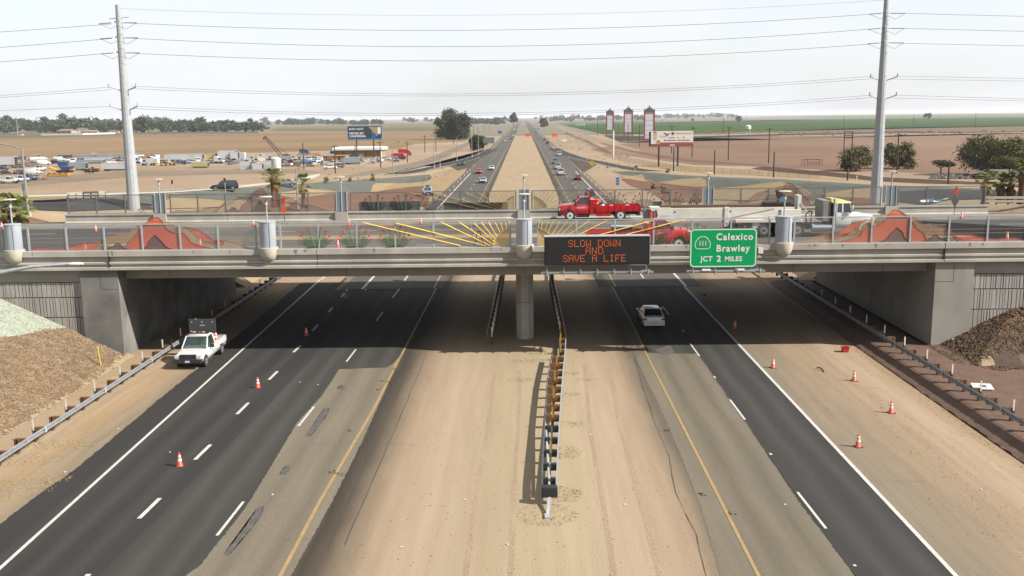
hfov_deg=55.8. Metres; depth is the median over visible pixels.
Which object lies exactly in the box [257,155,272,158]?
box truck
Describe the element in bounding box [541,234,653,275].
message sign
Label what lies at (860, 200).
gravel bank
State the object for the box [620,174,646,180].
gravel bank
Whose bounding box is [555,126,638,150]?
dirt track
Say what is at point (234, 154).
semi trailer
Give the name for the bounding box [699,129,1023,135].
desert scrub
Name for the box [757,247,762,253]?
control box
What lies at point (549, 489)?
guardrail
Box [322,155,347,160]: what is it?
storage building
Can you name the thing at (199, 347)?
pickup truck
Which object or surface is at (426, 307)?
road marking
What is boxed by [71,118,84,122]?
tree
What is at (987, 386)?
fallen panel
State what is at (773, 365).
traffic cone
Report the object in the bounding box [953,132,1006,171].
mesquite tree
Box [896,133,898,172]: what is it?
utility pole
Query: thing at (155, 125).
tree
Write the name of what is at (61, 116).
tree
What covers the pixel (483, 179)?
sedan car
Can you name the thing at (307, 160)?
van
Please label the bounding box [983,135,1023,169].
mesquite tree
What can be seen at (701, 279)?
highway shoulder
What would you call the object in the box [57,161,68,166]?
container
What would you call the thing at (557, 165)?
pickup truck
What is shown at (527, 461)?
loose pebbles
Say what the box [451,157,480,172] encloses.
gore pavement
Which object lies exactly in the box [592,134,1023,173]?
field
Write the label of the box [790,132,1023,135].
farm road
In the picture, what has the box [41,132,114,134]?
garden wall
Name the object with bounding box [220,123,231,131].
tree
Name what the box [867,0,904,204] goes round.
transmission pole
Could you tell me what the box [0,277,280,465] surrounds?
guardrail
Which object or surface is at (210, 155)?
container
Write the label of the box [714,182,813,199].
gravel bank
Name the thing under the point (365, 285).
road marking
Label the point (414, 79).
sky
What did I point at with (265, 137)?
lattice crane
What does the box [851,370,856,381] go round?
traffic cone
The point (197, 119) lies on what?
tree
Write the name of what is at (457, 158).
road marking
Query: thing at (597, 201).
barrel
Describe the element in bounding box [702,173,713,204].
bridge pylon
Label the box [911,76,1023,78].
power line
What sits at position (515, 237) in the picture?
road marking
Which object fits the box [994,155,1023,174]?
mesquite tree
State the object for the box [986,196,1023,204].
roadside barrier
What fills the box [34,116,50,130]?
tree
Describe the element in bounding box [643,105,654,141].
pylon sign
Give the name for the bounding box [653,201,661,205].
sign back
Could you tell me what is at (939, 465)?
loose clods
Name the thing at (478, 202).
road marking
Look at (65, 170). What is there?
road machine
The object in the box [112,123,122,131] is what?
tree
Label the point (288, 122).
tree
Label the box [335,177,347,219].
bridge pylon
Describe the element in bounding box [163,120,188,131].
tree
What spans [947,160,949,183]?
utility pole
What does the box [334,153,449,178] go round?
wire fence
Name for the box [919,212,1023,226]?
approach road
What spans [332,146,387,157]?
warehouse
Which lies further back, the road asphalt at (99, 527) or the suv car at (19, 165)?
the suv car at (19, 165)
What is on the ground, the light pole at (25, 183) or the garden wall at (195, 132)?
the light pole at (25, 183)
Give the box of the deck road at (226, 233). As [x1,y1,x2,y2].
[189,221,849,247]
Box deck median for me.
[276,233,774,239]
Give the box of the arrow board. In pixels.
[188,318,215,335]
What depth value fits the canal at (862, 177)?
258.25 m
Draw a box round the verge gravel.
[770,221,1023,462]
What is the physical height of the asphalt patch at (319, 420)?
0.001 m
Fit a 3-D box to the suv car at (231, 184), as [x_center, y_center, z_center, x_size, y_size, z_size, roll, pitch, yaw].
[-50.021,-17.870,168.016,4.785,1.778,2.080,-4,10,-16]
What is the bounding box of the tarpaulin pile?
[920,198,947,201]
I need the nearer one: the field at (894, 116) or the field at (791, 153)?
the field at (791, 153)
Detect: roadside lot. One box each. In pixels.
[0,136,500,283]
[545,135,1018,278]
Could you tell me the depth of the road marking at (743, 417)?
56.27 m
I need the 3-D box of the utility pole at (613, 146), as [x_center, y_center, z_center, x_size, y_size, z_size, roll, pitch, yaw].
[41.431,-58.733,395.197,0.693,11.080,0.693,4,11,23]
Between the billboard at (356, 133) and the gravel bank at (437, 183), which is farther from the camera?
the billboard at (356, 133)
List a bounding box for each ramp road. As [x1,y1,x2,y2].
[0,198,152,210]
[388,149,496,173]
[549,148,657,170]
[899,189,1017,203]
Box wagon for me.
[191,162,208,167]
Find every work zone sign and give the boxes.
[281,197,288,223]
[952,189,958,211]
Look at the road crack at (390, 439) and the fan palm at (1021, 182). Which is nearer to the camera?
the road crack at (390, 439)
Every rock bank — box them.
[938,309,1023,368]
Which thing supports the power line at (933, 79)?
attached to the transmission pole at (877, 165)
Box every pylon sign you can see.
[606,108,613,135]
[623,106,632,137]
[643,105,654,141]
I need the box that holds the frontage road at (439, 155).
[332,124,509,178]
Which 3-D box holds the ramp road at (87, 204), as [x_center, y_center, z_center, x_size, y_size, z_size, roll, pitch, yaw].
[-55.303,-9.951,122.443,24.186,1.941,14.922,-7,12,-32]
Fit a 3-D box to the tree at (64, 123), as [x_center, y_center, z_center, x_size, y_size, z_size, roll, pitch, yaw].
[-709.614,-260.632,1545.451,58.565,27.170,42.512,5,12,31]
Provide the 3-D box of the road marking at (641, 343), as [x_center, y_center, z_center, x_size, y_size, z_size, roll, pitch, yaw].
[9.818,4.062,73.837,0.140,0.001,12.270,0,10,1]
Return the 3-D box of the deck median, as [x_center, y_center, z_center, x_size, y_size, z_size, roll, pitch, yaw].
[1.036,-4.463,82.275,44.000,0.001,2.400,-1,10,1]
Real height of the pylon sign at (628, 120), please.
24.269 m
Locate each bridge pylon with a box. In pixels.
[3,199,25,263]
[153,179,166,221]
[258,196,278,261]
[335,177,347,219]
[514,193,533,258]
[518,175,529,217]
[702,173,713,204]
[773,190,792,256]
[883,171,897,213]
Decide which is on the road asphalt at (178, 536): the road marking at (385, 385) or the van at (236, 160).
the road marking at (385, 385)
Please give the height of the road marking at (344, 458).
0.001 m
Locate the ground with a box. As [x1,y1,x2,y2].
[0,112,1023,569]
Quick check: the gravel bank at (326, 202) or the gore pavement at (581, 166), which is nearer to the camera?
the gravel bank at (326, 202)
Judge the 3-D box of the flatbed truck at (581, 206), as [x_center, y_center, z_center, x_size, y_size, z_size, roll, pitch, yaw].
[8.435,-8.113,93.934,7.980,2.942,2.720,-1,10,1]
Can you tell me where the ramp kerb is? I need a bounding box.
[21,174,319,196]
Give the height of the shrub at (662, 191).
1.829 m
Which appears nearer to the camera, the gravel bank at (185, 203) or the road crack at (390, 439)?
the road crack at (390, 439)
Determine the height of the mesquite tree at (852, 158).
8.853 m
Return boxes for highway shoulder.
[335,127,518,289]
[531,124,714,286]
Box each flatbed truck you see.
[557,189,640,220]
[585,209,690,243]
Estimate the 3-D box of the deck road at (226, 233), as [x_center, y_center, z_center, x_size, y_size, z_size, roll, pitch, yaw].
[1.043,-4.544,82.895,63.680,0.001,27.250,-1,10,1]
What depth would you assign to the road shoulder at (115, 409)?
55.53 m
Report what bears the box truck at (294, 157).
on the roadside lot at (420, 152)
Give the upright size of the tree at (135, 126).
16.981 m
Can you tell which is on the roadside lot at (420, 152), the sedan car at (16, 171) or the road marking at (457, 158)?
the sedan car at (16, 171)
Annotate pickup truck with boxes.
[0,176,19,183]
[14,175,30,181]
[17,174,38,180]
[35,165,46,170]
[48,159,57,163]
[174,159,187,164]
[174,331,226,366]
[281,161,292,165]
[325,160,341,164]
[422,187,431,195]
[457,160,464,165]
[554,163,560,168]
[557,168,563,174]
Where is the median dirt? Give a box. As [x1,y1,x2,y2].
[291,274,719,575]
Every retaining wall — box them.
[0,271,84,334]
[970,261,1023,327]
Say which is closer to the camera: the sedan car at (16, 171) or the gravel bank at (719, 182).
the gravel bank at (719, 182)
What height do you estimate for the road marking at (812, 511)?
0.001 m
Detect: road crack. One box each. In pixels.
[329,425,379,544]
[345,302,439,543]
[631,346,706,575]
[751,431,857,575]
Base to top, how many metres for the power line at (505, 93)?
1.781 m
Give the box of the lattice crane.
[263,135,289,156]
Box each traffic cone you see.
[175,453,184,467]
[254,377,261,388]
[769,358,776,368]
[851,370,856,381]
[853,433,863,447]
[887,401,895,413]
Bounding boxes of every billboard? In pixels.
[347,126,381,157]
[649,131,692,165]
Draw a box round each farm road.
[630,133,778,135]
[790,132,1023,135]
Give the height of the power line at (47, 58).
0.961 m
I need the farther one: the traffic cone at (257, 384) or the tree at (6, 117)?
the tree at (6, 117)
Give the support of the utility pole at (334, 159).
on the roadside lot at (420, 152)
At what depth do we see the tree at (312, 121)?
3076.21 m
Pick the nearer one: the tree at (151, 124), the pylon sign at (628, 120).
the pylon sign at (628, 120)
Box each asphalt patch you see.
[223,506,263,555]
[279,464,290,474]
[306,408,328,436]
[655,345,674,355]
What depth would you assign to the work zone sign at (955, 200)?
93.48 m
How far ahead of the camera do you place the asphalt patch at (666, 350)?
70.84 m
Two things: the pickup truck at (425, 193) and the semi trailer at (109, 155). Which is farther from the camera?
the semi trailer at (109, 155)
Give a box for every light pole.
[0,143,30,216]
[295,165,314,208]
[392,142,397,174]
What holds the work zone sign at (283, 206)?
on the deck shoulder at (513, 221)
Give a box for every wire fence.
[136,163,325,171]
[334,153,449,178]
[568,133,819,176]
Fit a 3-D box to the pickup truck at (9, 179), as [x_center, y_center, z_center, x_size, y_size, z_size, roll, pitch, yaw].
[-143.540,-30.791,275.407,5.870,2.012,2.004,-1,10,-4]
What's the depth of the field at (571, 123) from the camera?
2482.19 m
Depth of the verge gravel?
64.07 m
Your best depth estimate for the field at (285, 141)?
739.12 m
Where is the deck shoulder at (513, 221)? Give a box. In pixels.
[0,213,1023,228]
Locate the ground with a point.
(522, 160)
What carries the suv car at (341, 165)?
on the roadside lot at (420, 152)
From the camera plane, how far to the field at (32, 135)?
1268.91 m
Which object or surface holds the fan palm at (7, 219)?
on the ground
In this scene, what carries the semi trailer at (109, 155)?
on the roadside lot at (420, 152)
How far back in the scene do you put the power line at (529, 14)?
124.65 m
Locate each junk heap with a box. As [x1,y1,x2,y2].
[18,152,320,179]
[929,172,981,178]
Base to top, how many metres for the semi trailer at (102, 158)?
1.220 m
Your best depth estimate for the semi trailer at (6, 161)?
374.38 m
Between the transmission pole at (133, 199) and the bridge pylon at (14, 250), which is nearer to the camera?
the bridge pylon at (14, 250)
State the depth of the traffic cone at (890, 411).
55.40 m
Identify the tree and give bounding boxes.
[0,121,21,131]
[0,121,21,132]
[1,115,22,123]
[10,118,26,130]
[16,119,36,131]
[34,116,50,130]
[35,125,43,132]
[40,120,54,132]
[45,124,59,132]
[51,117,88,129]
[56,113,78,123]
[66,123,80,129]
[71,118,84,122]
[83,119,95,129]
[85,116,100,123]
[95,122,104,131]
[102,126,111,131]
[105,120,117,129]
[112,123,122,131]
[132,116,149,132]
[132,122,142,132]
[135,114,151,122]
[147,120,153,131]
[151,122,164,130]
[157,123,166,131]
[158,119,172,131]
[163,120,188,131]
[183,121,198,131]
[188,117,206,127]
[196,122,215,131]
[205,120,223,131]
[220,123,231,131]
[225,119,235,130]
[229,122,243,130]
[238,121,249,131]
[246,118,261,129]
[250,124,263,131]
[259,117,270,123]
[284,118,293,124]
[305,118,315,124]
[433,107,456,139]
[451,111,472,139]
[468,133,480,150]
[479,135,487,148]
[509,112,517,126]
[539,118,548,126]
[837,144,872,170]
[883,140,918,168]
[923,113,932,119]
[931,160,956,173]
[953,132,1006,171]
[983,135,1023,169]
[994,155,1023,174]
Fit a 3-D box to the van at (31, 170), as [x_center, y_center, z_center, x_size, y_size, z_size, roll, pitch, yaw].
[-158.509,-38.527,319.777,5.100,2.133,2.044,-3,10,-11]
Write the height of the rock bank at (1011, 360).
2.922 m
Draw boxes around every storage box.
[239,161,251,168]
[251,163,263,168]
[263,161,270,168]
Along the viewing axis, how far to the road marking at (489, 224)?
91.05 m
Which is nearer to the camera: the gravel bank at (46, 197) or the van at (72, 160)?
the gravel bank at (46, 197)
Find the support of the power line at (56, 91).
attached to the transmission pole at (133, 199)
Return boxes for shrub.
[659,186,669,193]
[688,192,700,204]
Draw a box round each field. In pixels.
[0,131,209,138]
[0,131,468,157]
[271,123,437,130]
[274,127,439,130]
[557,121,643,124]
[565,117,1023,133]
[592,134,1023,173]
[605,126,1023,142]
[793,113,1023,117]
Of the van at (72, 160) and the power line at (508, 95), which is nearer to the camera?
the power line at (508, 95)
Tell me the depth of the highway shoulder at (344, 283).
104.44 m
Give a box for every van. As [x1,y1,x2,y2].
[25,168,41,173]
[28,157,38,161]
[36,160,50,164]
[53,157,64,160]
[70,158,76,162]
[232,158,241,163]
[252,158,264,162]
[299,158,311,163]
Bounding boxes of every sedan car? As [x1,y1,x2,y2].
[0,170,12,174]
[12,169,21,173]
[279,179,295,185]
[323,164,336,168]
[475,168,481,173]
[479,177,486,182]
[574,174,580,179]
[636,305,664,326]
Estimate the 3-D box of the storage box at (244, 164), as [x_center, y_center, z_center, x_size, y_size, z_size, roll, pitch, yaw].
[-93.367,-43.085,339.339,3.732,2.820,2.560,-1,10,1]
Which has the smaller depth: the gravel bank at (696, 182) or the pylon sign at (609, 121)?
the gravel bank at (696, 182)
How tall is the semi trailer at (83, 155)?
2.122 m
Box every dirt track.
[463,370,496,575]
[507,370,521,575]
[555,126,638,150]
[583,365,616,575]
[600,143,766,165]
[608,365,662,575]
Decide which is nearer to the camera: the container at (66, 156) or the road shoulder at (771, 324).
the road shoulder at (771, 324)
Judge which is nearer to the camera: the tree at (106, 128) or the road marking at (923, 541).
the road marking at (923, 541)
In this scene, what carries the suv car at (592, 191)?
on the highway road at (569, 182)
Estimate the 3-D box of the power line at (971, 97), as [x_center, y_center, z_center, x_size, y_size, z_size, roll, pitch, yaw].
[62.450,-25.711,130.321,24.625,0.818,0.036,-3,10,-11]
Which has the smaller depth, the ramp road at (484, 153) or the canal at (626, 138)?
the ramp road at (484, 153)
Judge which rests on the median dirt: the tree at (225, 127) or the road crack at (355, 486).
the road crack at (355, 486)
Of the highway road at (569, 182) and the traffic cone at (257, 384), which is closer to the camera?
the traffic cone at (257, 384)
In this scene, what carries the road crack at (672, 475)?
on the median dirt
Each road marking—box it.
[0,279,319,569]
[2,219,990,229]
[23,232,1023,242]
[33,228,1023,238]
[138,498,161,517]
[193,445,210,459]
[216,501,244,534]
[236,403,248,413]
[278,498,322,575]
[298,407,313,425]
[320,409,374,497]
[361,173,470,288]
[372,325,417,408]
[397,150,484,172]
[416,288,436,324]
[433,129,516,287]
[530,130,615,286]
[575,171,686,285]
[612,287,632,323]
[632,324,650,360]
[649,361,759,574]
[683,286,957,575]
[730,400,745,419]
[797,492,826,527]
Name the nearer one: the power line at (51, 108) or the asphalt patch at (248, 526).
the asphalt patch at (248, 526)
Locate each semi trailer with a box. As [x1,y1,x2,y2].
[0,156,17,166]
[68,162,87,170]
[72,154,94,157]
[76,160,104,162]
[84,157,112,159]
[95,154,123,157]
[101,162,124,170]
[164,153,203,160]
[217,150,236,158]
[230,152,238,158]
[343,157,360,163]
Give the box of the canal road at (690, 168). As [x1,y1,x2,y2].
[646,163,889,182]
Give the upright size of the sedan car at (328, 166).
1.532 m
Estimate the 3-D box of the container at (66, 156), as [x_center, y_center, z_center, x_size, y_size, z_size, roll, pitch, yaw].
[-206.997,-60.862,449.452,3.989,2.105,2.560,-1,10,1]
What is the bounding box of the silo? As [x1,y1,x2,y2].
[271,157,280,172]
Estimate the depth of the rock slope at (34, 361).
63.25 m
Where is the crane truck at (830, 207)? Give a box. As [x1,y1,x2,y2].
[642,190,873,236]
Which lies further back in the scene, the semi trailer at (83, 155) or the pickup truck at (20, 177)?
the semi trailer at (83, 155)
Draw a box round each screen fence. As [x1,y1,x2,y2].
[0,209,1023,251]
[67,183,986,213]
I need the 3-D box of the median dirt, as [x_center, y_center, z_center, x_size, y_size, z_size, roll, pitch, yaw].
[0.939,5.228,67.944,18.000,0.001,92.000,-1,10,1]
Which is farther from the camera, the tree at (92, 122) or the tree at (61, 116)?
the tree at (61, 116)
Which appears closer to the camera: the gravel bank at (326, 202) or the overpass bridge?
the overpass bridge
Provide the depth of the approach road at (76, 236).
85.94 m
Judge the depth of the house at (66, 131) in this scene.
1428.98 m
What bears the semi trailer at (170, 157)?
on the roadside lot at (420, 152)
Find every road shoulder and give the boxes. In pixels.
[0,276,348,523]
[685,273,1023,575]
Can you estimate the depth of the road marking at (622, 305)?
87.34 m
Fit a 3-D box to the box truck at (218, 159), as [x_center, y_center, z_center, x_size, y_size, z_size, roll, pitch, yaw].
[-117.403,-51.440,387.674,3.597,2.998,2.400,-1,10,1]
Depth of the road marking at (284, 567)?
39.72 m
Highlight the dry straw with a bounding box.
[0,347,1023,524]
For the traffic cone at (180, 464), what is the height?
0.720 m
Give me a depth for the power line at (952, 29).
128.06 m
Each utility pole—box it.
[334,145,335,172]
[612,131,613,157]
[728,126,729,159]
[766,128,772,162]
[773,152,774,176]
[843,131,852,151]
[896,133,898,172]
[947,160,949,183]
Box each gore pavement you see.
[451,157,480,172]
[565,156,595,171]
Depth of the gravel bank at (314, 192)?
196.64 m
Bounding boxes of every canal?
[603,131,997,140]
[752,166,1017,184]
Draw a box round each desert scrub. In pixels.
[324,128,628,184]
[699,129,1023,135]
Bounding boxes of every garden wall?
[0,134,17,135]
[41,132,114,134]
[150,132,258,133]
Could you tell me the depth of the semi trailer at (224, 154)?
410.49 m
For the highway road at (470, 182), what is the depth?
211.19 m
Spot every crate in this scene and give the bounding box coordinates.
[611,225,632,231]
[841,346,849,351]
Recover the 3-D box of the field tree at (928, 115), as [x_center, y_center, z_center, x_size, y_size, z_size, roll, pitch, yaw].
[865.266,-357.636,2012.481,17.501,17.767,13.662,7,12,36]
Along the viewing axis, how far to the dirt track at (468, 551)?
45.07 m
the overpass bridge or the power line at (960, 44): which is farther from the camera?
the power line at (960, 44)
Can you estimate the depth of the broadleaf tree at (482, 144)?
518.05 m
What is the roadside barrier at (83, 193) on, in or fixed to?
on the ramp road at (87, 204)
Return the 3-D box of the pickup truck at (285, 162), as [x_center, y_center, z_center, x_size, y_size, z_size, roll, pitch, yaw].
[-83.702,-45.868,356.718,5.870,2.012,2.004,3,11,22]
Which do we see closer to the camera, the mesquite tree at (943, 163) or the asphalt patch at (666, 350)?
the asphalt patch at (666, 350)
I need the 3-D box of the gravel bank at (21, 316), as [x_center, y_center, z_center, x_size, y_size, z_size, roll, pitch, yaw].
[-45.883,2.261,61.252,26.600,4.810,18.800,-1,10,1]
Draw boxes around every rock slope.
[0,328,124,438]
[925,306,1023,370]
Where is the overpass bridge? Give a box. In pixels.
[0,204,1023,354]
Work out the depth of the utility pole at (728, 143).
361.80 m
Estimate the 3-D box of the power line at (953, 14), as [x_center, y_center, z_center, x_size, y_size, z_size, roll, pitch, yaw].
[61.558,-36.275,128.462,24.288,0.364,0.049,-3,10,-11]
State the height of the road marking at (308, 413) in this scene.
0.001 m
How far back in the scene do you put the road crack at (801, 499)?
44.34 m
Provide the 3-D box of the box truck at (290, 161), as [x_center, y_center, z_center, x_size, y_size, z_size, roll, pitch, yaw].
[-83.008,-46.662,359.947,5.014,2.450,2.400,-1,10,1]
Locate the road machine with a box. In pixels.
[47,166,74,176]
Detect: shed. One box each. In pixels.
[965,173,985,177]
[977,169,1018,178]
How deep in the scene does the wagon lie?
352.74 m
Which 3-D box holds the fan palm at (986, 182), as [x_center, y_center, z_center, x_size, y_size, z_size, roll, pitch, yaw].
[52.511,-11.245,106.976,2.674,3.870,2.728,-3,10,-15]
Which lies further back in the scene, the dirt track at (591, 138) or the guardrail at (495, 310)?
the dirt track at (591, 138)
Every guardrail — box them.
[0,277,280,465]
[486,275,504,343]
[541,274,565,518]
[771,272,1023,425]
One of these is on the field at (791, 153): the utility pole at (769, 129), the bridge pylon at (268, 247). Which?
the utility pole at (769, 129)
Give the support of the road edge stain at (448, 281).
on the highway shoulder at (344, 283)
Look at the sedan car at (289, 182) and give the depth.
196.24 m
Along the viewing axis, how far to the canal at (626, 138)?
790.62 m
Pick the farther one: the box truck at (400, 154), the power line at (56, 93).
the box truck at (400, 154)
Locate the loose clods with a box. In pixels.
[832,366,1023,556]
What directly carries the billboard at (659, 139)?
on the roadside lot at (606, 179)
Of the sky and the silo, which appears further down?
the silo
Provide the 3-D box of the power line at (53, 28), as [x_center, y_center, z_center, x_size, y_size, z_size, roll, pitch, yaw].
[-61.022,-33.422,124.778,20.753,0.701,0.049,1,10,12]
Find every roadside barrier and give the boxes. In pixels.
[67,191,105,198]
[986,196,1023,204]
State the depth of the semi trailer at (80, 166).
341.32 m
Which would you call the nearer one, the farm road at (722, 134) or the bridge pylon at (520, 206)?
the bridge pylon at (520, 206)
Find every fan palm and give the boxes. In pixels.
[0,192,19,223]
[1,193,38,223]
[262,166,281,199]
[268,170,285,199]
[293,173,312,204]
[975,169,999,203]
[990,172,1014,199]
[998,172,1018,199]
[1010,160,1023,203]
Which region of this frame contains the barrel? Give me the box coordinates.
[595,199,600,209]
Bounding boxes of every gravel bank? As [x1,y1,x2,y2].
[0,196,66,200]
[0,299,65,337]
[26,217,48,221]
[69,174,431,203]
[151,198,232,208]
[281,189,336,197]
[287,186,429,210]
[371,168,466,195]
[612,171,1017,201]
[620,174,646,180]
[622,179,701,201]
[657,178,706,186]
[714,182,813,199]
[823,188,869,197]
[827,196,869,203]
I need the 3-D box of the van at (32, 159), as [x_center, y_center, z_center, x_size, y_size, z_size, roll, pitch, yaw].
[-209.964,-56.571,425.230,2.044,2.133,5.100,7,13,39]
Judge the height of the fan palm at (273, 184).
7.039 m
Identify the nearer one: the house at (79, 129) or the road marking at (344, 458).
the road marking at (344, 458)
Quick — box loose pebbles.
[8,348,1023,575]
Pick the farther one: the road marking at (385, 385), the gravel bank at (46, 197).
the gravel bank at (46, 197)
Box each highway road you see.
[342,119,521,288]
[524,119,700,286]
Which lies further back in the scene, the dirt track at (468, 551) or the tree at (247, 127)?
the tree at (247, 127)
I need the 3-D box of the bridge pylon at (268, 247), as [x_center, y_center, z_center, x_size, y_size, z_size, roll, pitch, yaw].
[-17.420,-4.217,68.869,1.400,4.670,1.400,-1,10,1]
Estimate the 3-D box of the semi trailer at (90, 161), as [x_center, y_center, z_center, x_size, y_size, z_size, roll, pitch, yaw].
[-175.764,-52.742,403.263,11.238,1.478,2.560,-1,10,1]
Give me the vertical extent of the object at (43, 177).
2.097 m
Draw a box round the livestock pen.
[802,159,822,165]
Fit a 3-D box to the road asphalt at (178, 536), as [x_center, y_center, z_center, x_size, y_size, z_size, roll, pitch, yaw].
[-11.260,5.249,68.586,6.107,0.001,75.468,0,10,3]
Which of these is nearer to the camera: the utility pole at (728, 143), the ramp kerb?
the ramp kerb
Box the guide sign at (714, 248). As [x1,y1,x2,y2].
[686,228,764,273]
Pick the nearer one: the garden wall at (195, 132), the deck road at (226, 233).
the deck road at (226, 233)
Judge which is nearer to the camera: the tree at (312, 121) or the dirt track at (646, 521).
the dirt track at (646, 521)
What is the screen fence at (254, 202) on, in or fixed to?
on the overpass bridge
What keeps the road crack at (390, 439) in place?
on the median dirt
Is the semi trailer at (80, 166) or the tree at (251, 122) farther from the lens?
the tree at (251, 122)
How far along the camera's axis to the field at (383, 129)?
1611.13 m
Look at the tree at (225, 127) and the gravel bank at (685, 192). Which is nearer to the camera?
the gravel bank at (685, 192)
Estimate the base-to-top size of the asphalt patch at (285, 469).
0.001 m
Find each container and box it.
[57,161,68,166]
[62,155,71,158]
[207,153,217,159]
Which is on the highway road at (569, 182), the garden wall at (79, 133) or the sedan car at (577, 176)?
the sedan car at (577, 176)
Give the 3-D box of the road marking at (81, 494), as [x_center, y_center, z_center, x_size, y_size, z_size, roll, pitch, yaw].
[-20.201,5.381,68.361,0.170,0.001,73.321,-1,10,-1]
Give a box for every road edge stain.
[443,120,521,287]
[526,124,608,286]
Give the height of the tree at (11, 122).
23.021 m
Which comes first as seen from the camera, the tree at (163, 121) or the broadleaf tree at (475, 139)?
the broadleaf tree at (475, 139)
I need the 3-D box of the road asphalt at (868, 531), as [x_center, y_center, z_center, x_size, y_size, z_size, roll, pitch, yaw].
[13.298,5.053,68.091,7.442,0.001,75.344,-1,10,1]
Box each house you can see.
[56,129,76,132]
[76,128,88,132]
[80,130,99,132]
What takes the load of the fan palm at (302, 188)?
on the ground
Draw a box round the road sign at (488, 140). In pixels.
[483,137,493,145]
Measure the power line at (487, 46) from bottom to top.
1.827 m
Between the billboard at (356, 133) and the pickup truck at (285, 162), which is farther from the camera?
the billboard at (356, 133)
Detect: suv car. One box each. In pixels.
[11,163,21,167]
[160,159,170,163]
[210,180,238,189]
[333,163,344,167]
[585,188,594,195]
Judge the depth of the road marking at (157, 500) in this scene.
43.14 m
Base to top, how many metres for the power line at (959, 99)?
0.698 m
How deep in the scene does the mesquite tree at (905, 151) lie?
292.60 m
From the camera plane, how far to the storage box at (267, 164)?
339.75 m
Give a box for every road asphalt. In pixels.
[0,278,393,575]
[100,289,434,575]
[186,364,393,575]
[614,286,952,575]
[636,353,853,575]
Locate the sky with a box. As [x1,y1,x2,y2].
[0,0,1023,121]
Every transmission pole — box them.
[99,5,140,211]
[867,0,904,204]
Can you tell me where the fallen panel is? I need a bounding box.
[970,383,993,389]
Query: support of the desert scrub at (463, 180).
on the ground
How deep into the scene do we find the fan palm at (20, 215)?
96.95 m
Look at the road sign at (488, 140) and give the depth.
487.40 m
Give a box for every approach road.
[0,222,132,250]
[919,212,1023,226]
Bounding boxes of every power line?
[0,38,110,47]
[0,87,106,95]
[0,89,110,97]
[1,106,109,110]
[3,54,95,61]
[5,24,106,31]
[133,29,866,46]
[134,14,867,30]
[134,97,872,115]
[135,44,865,60]
[138,76,868,93]
[139,0,878,14]
[140,95,867,113]
[149,78,872,95]
[904,28,997,30]
[904,95,1019,98]
[905,13,997,15]
[905,43,1014,45]
[907,98,1011,100]
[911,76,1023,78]
[915,79,998,80]
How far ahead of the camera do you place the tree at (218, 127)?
1466.74 m
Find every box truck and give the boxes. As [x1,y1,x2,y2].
[135,155,141,163]
[140,158,159,165]
[214,156,224,163]
[239,152,245,159]
[242,156,254,160]
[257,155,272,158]
[280,155,296,160]
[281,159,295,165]
[299,149,309,153]
[391,153,405,156]
[398,149,411,154]
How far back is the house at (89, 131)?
1393.51 m

